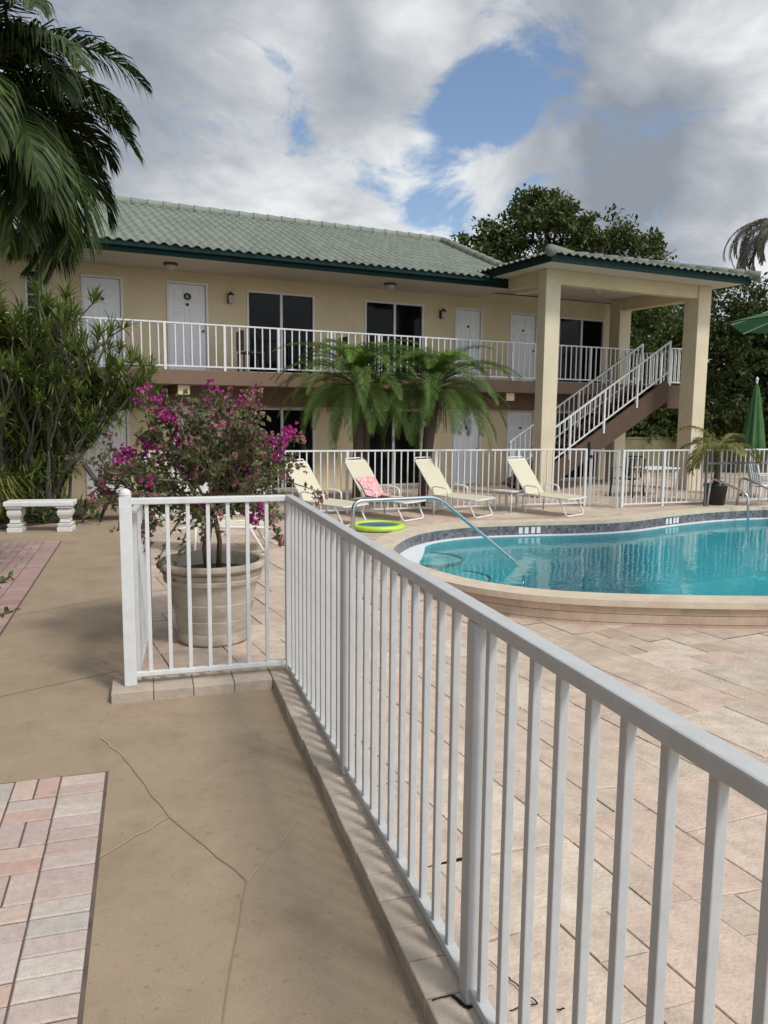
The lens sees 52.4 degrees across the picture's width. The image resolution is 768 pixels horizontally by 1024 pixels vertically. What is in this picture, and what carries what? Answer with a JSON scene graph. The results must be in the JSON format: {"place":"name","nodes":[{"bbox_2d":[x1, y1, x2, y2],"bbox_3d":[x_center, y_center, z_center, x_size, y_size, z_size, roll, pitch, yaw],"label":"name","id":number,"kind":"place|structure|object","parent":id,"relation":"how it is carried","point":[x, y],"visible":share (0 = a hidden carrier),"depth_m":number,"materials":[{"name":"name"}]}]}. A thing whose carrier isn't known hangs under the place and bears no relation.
{"place":"outdoors","nodes":[
{"label":"outdoors","id":0,"kind":"place"},
{"bbox_2d":[0,571,19,617],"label":"border shrub","id":1,"kind":"object","parent":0,"point":[3,579],"visible":1,"depth_m":2.51,"materials":[{"name":"green plant"}]},
{"bbox_2d":[0,471,47,523],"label":"ornamental grass","id":2,"kind":"object","parent":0,"point":[4,490],"depth_m":12.68,"materials":[{"name":"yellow plant"}]},
{"bbox_2d":[0,771,108,1023],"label":"brick paving","id":3,"kind":"structure","parent":0,"point":[65,891],"depth_m":3.02,"materials":[{"name":"brick"}]},
{"bbox_2d":[0,498,426,1023],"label":"concrete path","id":4,"kind":"structure","parent":0,"point":[229,778],"depth_m":3.45,"materials":[{"name":"beige concrete"}]},
{"bbox_2d":[0,541,61,635],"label":"brick walk","id":5,"kind":"structure","parent":4,"relation":"in","point":[15,593],"depth_m":9.24,"materials":[{"name":"pink brick"}]},
{"bbox_2d":[3,499,76,532],"bbox_3d":[-5.308,0.057,12.084,1.000,0.475,0.380,-1,7,-11],"label":"stone bench","id":6,"kind":"object","parent":4,"relation":"on","point":[16,512],"visible":1,"depth_m":11.95,"materials":[{"name":"white stone"}]},
{"bbox_2d":[0,506,91,528],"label":"garden bed","id":7,"kind":"object","parent":4,"relation":"on","point":[4,523],"visible":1,"depth_m":13.18,"materials":[{"name":"soil"}]},
{"bbox_2d":[0,481,78,522],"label":"plant","id":8,"kind":"object","parent":7,"relation":"on","point":[38,516],"visible":0.54,"depth_m":12.86,"materials":[{"name":"green plant"}]},
{"bbox_2d":[0,0,153,289],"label":"coconut palm","id":9,"kind":"object","parent":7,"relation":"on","point":[44,178],"visible":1,"depth_m":6.73,"materials":[{"name":"green plant"}]},
{"bbox_2d":[0,268,168,517],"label":"dracaena shrub","id":10,"kind":"object","parent":7,"relation":"on","point":[31,365],"visible":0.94,"depth_m":13.47,"materials":[{"name":"green plant"}]},
{"bbox_2d":[72,493,101,523],"bbox_3d":[-4.964,-0.024,12.936,0.669,0.591,0.752,-5,9,-35],"label":"plant","id":11,"kind":"object","parent":7,"relation":"in","point":[86,509],"visible":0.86,"depth_m":12.93,"materials":[{"name":"green plant"}]},
{"bbox_2d":[78,456,138,521],"bbox_3d":[-4.643,-0.412,13.335,1.059,1.079,0.660,-2,8,-19],"label":"reclining chair","id":12,"kind":"object","parent":4,"relation":"on","point":[89,470],"visible":0.16,"depth_m":13.05,"materials":[{"name":"metal"}]},
{"bbox_2d":[2,595,298,880],"bbox_3d":[-2.123,1.186,5.255,1.552,0.001,5.294,-3,8,-27],"label":"path scoring","id":13,"kind":"object","parent":4,"relation":"on","point":[166,817],"visible":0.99,"depth_m":3.51,"materials":[{"name":"concrete"}]},
{"bbox_2d":[123,757,246,1023],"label":"path joint","id":14,"kind":"object","parent":4,"relation":"on","point":[241,904],"visible":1,"depth_m":2.99,"materials":[{"name":"concrete"}]},
{"bbox_2d":[153,668,427,901],"bbox_3d":[-0.148,1.613,1.928,1.250,0.094,7.350,-2,8,-17],"label":"kerb bed","id":15,"kind":"object","parent":4,"relation":"on","point":[234,691],"visible":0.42,"depth_m":5.21,"materials":[{"name":"grey concrete"}]},
{"bbox_2d":[111,665,516,1023],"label":"kerb","id":16,"kind":"structure","parent":4,"relation":"on","point":[429,972],"depth_m":3.29,"materials":[{"name":"beige concrete"}]},
{"bbox_2d":[118,488,285,685],"bbox_3d":[-1.190,0.479,5.214,1.072,1.298,0.080,-2,8,-17],"label":"pool railing","id":17,"kind":"object","parent":16,"relation":"on","point":[131,672],"visible":1,"depth_m":5.15,"materials":[{"name":"white metal"}]},
{"bbox_2d":[132,491,152,679],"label":"pool gate","id":18,"kind":"structure","parent":17,"relation":"attached to","point":[140,589],"depth_m":5.43,"materials":[{"name":"white metal"}]},
{"bbox_2d":[284,494,767,1023],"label":"pool railing","id":19,"kind":"object","parent":16,"relation":"on","point":[322,608],"visible":1,"depth_m":2.27,"materials":[{"name":"white metal"}]},
{"bbox_2d":[0,0,767,375],"label":"sky","id":20,"kind":"structure","parent":0,"point":[427,117],"materials":[{"name":"white"}]},
{"bbox_2d":[142,469,767,1023],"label":"patio","id":21,"kind":"structure","parent":0,"point":[704,679],"depth_m":4.67,"materials":[{"name":"stone"}]},
{"bbox_2d":[65,378,328,647],"bbox_3d":[-1.434,0.002,6.234,2.021,2.084,1.682,-2,8,-17],"label":"potted bougainvillea","id":22,"kind":"object","parent":21,"relation":"on","point":[231,456],"visible":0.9,"depth_m":5.99,"materials":[{"name":"plant"}]},
{"bbox_2d":[170,489,268,551],"bbox_3d":[-2.272,-0.010,10.445,1.450,1.033,0.690,0,7,-5],"label":"sun lounger","id":23,"kind":"object","parent":21,"relation":"on","point":[237,524],"visible":0.26,"depth_m":10.24,"materials":[{"name":"white plastic"}]},
{"bbox_2d":[285,459,368,525],"bbox_3d":[-1.009,-0.348,13.206,1.450,1.033,0.690,6,9,37],"label":"sun lounger","id":24,"kind":"object","parent":21,"relation":"on","point":[300,477],"visible":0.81,"depth_m":13.35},
{"bbox_2d":[269,337,437,505],"bbox_3d":[-0.555,-1.779,15.456,3.349,3.330,3.421,-7,10,-44],"label":"date palm","id":25,"kind":"object","parent":21,"relation":"on","point":[359,360],"visible":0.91,"depth_m":14.96,"materials":[{"name":"green plant"}]},
{"bbox_2d":[142,449,587,516],"bbox_3d":[0.014,-0.576,14.561,8.655,1.170,0.056,-2,8,-18],"label":"pool fence","id":26,"kind":"object","parent":21,"relation":"on","point":[516,505],"visible":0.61,"depth_m":15.00,"materials":[{"name":"white metal"}]},
{"bbox_2d":[587,442,619,507],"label":"pool gate","id":27,"kind":"structure","parent":26,"relation":"attached to","point":[590,454],"depth_m":15.77,"materials":[{"name":"white metal"}]},
{"bbox_2d":[350,520,404,532],"bbox_3d":[-0.104,0.225,12.512,0.886,0.093,0.886,-2,8,-17],"label":"swim ring","id":28,"kind":"object","parent":21,"relation":"on","point":[378,526],"visible":0.92,"depth_m":12.33,"materials":[{"name":"yellow plastic"}]},
{"bbox_2d":[0,190,760,499],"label":"motel building","id":29,"kind":"structure","parent":21,"relation":"on","point":[192,290],"depth_m":17.96,"materials":[{"name":"paint"}]},
{"bbox_2d":[24,269,44,317],"bbox_3d":[-6.970,-4.333,15.567,0.350,0.980,0.120,-3,8,-26],"label":"window","id":30,"kind":"structure","parent":29,"relation":"in","point":[27,288],"depth_m":15.52,"materials":[{"name":"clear glass"}]},
{"bbox_2d":[80,273,123,366],"bbox_3d":[-5.829,-3.916,16.181,0.820,1.920,0.140,-3,8,-26],"label":"door","id":31,"kind":"structure","parent":29,"relation":"in","point":[113,285],"depth_m":16.14,"materials":[{"name":"wood"}]},
{"bbox_2d":[85,405,130,497],"bbox_3d":[-5.854,-1.282,16.514,0.900,1.950,0.140,-3,8,-26],"label":"door","id":32,"kind":"structure","parent":29,"relation":"in","point":[122,437],"depth_m":16.52,"materials":[{"name":"metal"}]},
{"bbox_2d":[166,280,208,370],"bbox_3d":[-4.267,-4.004,16.953,0.890,1.930,0.140,-3,8,-26],"label":"door","id":33,"kind":"structure","parent":29,"relation":"in","point":[186,301],"depth_m":16.93,"materials":[{"name":"wood"}]},
{"bbox_2d":[170,406,209,492],"bbox_3d":[-4.292,-1.365,17.286,0.890,1.950,0.140,-3,8,-26],"label":"door","id":34,"kind":"structure","parent":29,"relation":"in","point":[202,487],"depth_m":17.20,"materials":[{"name":"metal"}]},
{"bbox_2d":[236,330,264,371],"bbox_3d":[-2.880,-3.447,16.842,0.500,0.880,0.480,-3,8,-26],"label":"balcony chair","id":35,"kind":"object","parent":29,"relation":"on","point":[243,353],"visible":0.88,"depth_m":16.73,"materials":[{"name":"metal"}]},
{"bbox_2d":[247,290,314,373],"bbox_3d":[-2.367,-4.086,17.905,1.620,1.830,0.120,-3,8,-26],"label":"sliding door","id":36,"kind":"structure","parent":29,"relation":"in","point":[264,309],"depth_m":17.86,"materials":[{"name":"black glass"}]},
{"bbox_2d":[251,408,314,490],"bbox_3d":[-2.392,-1.472,18.236,1.620,1.900,0.120,-3,8,-26],"label":"sliding door","id":37,"kind":"structure","parent":29,"relation":"in","point":[276,424],"depth_m":18.30,"materials":[{"name":"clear glass"}]},
{"bbox_2d":[339,336,365,374],"bbox_3d":[-0.708,-3.569,17.971,0.500,0.880,0.480,-3,8,-26],"label":"balcony chair","id":38,"kind":"object","parent":29,"relation":"on","point":[344,339],"visible":0.16,"depth_m":17.76,"materials":[{"name":"metal"}]},
{"bbox_2d":[365,300,423,377],"bbox_3d":[0.239,-4.219,19.194,1.620,1.820,0.120,-3,8,-26],"label":"sliding door","id":39,"kind":"structure","parent":29,"relation":"in","point":[381,317],"depth_m":19.14,"materials":[{"name":"black glass"}]},
{"bbox_2d":[369,409,421,485],"bbox_3d":[0.214,-1.610,19.524,1.620,1.900,0.120,-3,8,-26],"label":"sliding door","id":40,"kind":"structure","parent":29,"relation":"in","point":[399,444],"depth_m":19.57,"materials":[{"name":"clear glass"}]},
{"bbox_2d":[452,409,481,484],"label":"door","id":41,"kind":"structure","parent":29,"relation":"in","point":[462,441],"depth_m":20.49,"materials":[{"name":"metal"}]},
{"bbox_2d":[454,307,482,378],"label":"door","id":42,"kind":"structure","parent":29,"relation":"in","point":[468,321],"depth_m":20.09,"materials":[{"name":"wood"}]},
{"bbox_2d":[505,410,533,477],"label":"door","id":43,"kind":"structure","parent":29,"relation":"in","point":[518,421],"depth_m":21.17,"materials":[{"name":"metal"}]},
{"bbox_2d":[508,312,537,380],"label":"door","id":44,"kind":"structure","parent":29,"relation":"in","point":[523,326],"depth_m":20.88,"materials":[{"name":"wood"}]},
{"bbox_2d":[555,411,598,479],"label":"sliding door","id":45,"kind":"structure","parent":29,"relation":"in","point":[557,412],"depth_m":22.15,"materials":[{"name":"glass"}]},
{"bbox_2d":[557,317,604,382],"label":"sliding door","id":46,"kind":"structure","parent":29,"relation":"in","point":[572,331],"depth_m":21.75,"materials":[{"name":"black glass"}]},
{"bbox_2d":[345,457,425,521],"bbox_3d":[-0.005,-0.422,13.867,1.450,1.033,0.690,6,9,39],"label":"sun lounger","id":47,"kind":"object","parent":21,"relation":"on","point":[359,468],"visible":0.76,"depth_m":14.02,"materials":[{"name":"fabric"}]},
{"bbox_2d":[356,476,391,497],"bbox_3d":[-0.156,-0.453,13.961,0.517,0.349,0.532,7,10,43],"label":"towel","id":48,"kind":"object","parent":47,"relation":"on","point":[370,482],"visible":0.92,"depth_m":14.04,"materials":[{"name":"pink fabric"}]},
{"bbox_2d":[355,344,523,505],"bbox_3d":[1.040,-1.713,15.690,3.510,3.178,3.516,-2,8,-17],"label":"date palm","id":49,"kind":"object","parent":21,"relation":"on","point":[435,364],"visible":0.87,"depth_m":15.10,"materials":[{"name":"green plant"}]},
{"bbox_2d":[415,456,495,518],"bbox_3d":[1.278,-0.471,14.356,1.450,1.033,0.690,6,9,39],"label":"sun lounger","id":50,"kind":"object","parent":21,"relation":"on","point":[432,475],"visible":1,"depth_m":14.49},
{"bbox_2d":[432,959,564,1010],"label":"patio cracks","id":51,"kind":"object","parent":21,"relation":"on","point":[460,1002],"visible":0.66,"depth_m":2.41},
{"bbox_2d":[492,488,523,512],"bbox_3d":[2.400,-0.223,14.976,0.480,0.410,0.480,-7,10,-44],"label":"side table","id":52,"kind":"object","parent":21,"relation":"on","point":[509,490],"visible":0.86,"depth_m":14.96,"materials":[{"name":"white plastic"}]},
{"bbox_2d":[507,456,586,516],"bbox_3d":[3.034,-0.498,14.697,0.690,1.033,1.450,-7,10,-44],"label":"sun lounger","id":53,"kind":"object","parent":21,"relation":"on","point":[525,477],"visible":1,"depth_m":14.87,"materials":[{"name":"beige fabric"}]},
{"bbox_2d":[375,505,767,629],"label":"swimming pool","id":54,"kind":"structure","parent":21,"relation":"in","point":[691,569],"depth_m":13.44,"materials":[{"name":"water"},{"name":"plaster"},{"name":"tile"}]},
{"bbox_2d":[351,496,524,586],"bbox_3d":[0.841,0.568,10.073,2.694,1.565,0.312,-3,8,-28],"label":"pool handrail","id":55,"kind":"object","parent":54,"relation":"attached to","point":[470,524],"visible":0.93,"depth_m":10.04,"materials":[{"name":"metal"}]},
{"bbox_2d":[519,527,540,533],"bbox_3d":[2.500,0.313,13.398,0.398,0.105,0.010,-1,7,-13],"label":"depth marker","id":56,"kind":"object","parent":54,"relation":"attached to","point":[527,529],"visible":1,"depth_m":13.39,"materials":[{"name":"white tile"}]},
{"bbox_2d":[666,517,678,523],"bbox_3d":[5.459,0.167,14.775,0.398,0.105,0.011,-5,9,-35],"label":"depth marker","id":57,"kind":"object","parent":54,"relation":"attached to","point":[674,520],"visible":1,"depth_m":14.79,"materials":[{"name":"white tile"}]},
{"bbox_2d":[501,341,681,489],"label":"staircase","id":58,"kind":"structure","parent":21,"relation":"on","point":[620,415],"depth_m":19.82,"materials":[{"name":"white metal"}]},
{"bbox_2d":[609,455,645,497],"bbox_3d":[5.620,-0.823,17.950,0.600,0.922,0.699,7,10,43],"label":"patio chair","id":59,"kind":"object","parent":21,"relation":"on","point":[629,469],"visible":0.54,"depth_m":17.97,"materials":[{"name":"black plastic"}]},
{"bbox_2d":[628,466,679,496],"bbox_3d":[6.288,-0.722,18.256,1.000,0.650,0.700,-3,8,-26],"label":"patio table","id":60,"kind":"object","parent":21,"relation":"on","point":[660,468],"visible":0.55,"depth_m":18.17,"materials":[{"name":"white plastic"}]},
{"bbox_2d":[603,436,767,472],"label":"retaining wall","id":61,"kind":"structure","parent":21,"relation":"on","point":[640,443],"depth_m":25.49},
{"bbox_2d":[619,449,767,507],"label":"pool fence","id":62,"kind":"object","parent":21,"relation":"on","point":[661,503],"visible":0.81,"depth_m":16.07,"materials":[{"name":"white metal"}]},
{"bbox_2d":[675,425,761,504],"bbox_3d":[6.988,-0.980,16.331,1.922,1.658,1.565,-2,8,-17],"label":"potted palm","id":63,"kind":"object","parent":21,"relation":"on","point":[718,492],"visible":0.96,"depth_m":16.23,"materials":[{"name":"green plant"}]},
{"bbox_2d":[706,478,748,541],"bbox_3d":[6.968,-0.058,15.787,0.060,1.209,0.959,-5,9,-38],"label":"pool handrail","id":64,"kind":"object","parent":21,"relation":"on","point":[728,485],"visible":0.98,"depth_m":15.62,"materials":[{"name":"metal"}]},
{"bbox_2d":[703,451,767,505],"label":"grey handrail","id":65,"kind":"object","parent":21,"relation":"on","point":[707,463],"visible":0.84,"depth_m":16.09,"materials":[{"name":"metal"}]},
{"bbox_2d":[729,311,767,333],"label":"parasol","id":66,"kind":"object","parent":21,"relation":"on","point":[758,323],"visible":1,"depth_m":10.88,"materials":[{"name":"green fabric"}]},
{"bbox_2d":[735,477,767,504],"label":"pool handrail","id":67,"kind":"object","parent":21,"relation":"on","point":[751,481],"visible":0.98,"depth_m":16.25,"materials":[{"name":"metal"}]},
{"bbox_2d":[739,377,765,496],"bbox_3d":[8.558,-1.741,18.079,0.530,2.760,0.530,1,7,6],"label":"parasol","id":68,"kind":"object","parent":21,"relation":"on","point":[753,431],"visible":0.68,"depth_m":17.93,"materials":[{"name":"green fabric"}]},
{"bbox_2d":[746,461,767,505],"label":"patio chair","id":69,"kind":"object","parent":21,"relation":"on","point":[754,472],"visible":0.77,"depth_m":16.25,"materials":[{"name":"white plastic"}]},
{"bbox_2d":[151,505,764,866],"bbox_3d":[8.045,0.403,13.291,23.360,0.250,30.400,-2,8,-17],"label":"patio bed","id":70,"kind":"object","parent":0,"point":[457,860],"visible":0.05,"depth_m":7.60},
{"bbox_2d":[607,302,720,443],"bbox_3d":[8.848,-4.405,25.837,4.930,6.322,3.564,-2,8,-17],"label":"garden tree","id":71,"kind":"object","parent":70,"relation":"on","point":[650,319],"visible":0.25,"depth_m":25.07,"materials":[{"name":"green plant"}]},
{"bbox_2d":[626,406,742,436],"bbox_3d":[9.163,-2.678,26.578,9.974,2.544,1.377,-3,8,-26],"label":"hedge","id":72,"kind":"object","parent":70,"relation":"on","point":[668,430],"visible":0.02,"depth_m":26.52,"materials":[{"name":"green plant"}]},
{"bbox_2d":[666,272,767,472],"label":"garden tree","id":73,"kind":"object","parent":70,"relation":"on","point":[734,377],"visible":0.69,"depth_m":24.74,"materials":[{"name":"green plant"}]},
{"bbox_2d":[722,217,767,286],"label":"queen palm","id":74,"kind":"object","parent":70,"relation":"on","point":[758,242],"visible":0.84,"depth_m":21.20,"materials":[{"name":"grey plant"}]},
{"bbox_2d":[738,344,767,454],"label":"garden tree","id":75,"kind":"object","parent":70,"relation":"on","point":[760,372],"visible":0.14,"depth_m":25.42,"materials":[{"name":"green plant"}]},
{"label":"ground","id":76,"kind":"structure","parent":0,"visible":0},
{"bbox_2d":[449,183,684,307],"bbox_3d":[7.879,-8.758,36.112,14.531,12.369,6.118,-2,8,-17],"label":"broadleaf tree","id":77,"kind":"object","parent":76,"relation":"on","point":[550,213],"visible":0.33,"depth_m":34.21,"materials":[{"name":"green plant"}]},
{"bbox_2d":[609,308,719,436],"bbox_3d":[10.041,-4.965,30.196,6.764,6.362,3.684,-2,8,-17],"label":"garden tree","id":78,"kind":"object","parent":76,"relation":"on","point":[712,361],"visible":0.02,"depth_m":29.69,"materials":[{"name":"green plant"}]},
{"bbox_2d":[708,301,765,435],"bbox_3d":[14.999,-5.209,31.299,6.440,6.662,4.005,-2,8,-17],"label":"garden tree","id":79,"kind":"object","parent":76,"relation":"on","point":[711,364],"depth_m":30.54,"materials":[{"name":"green plant"}]}
]}

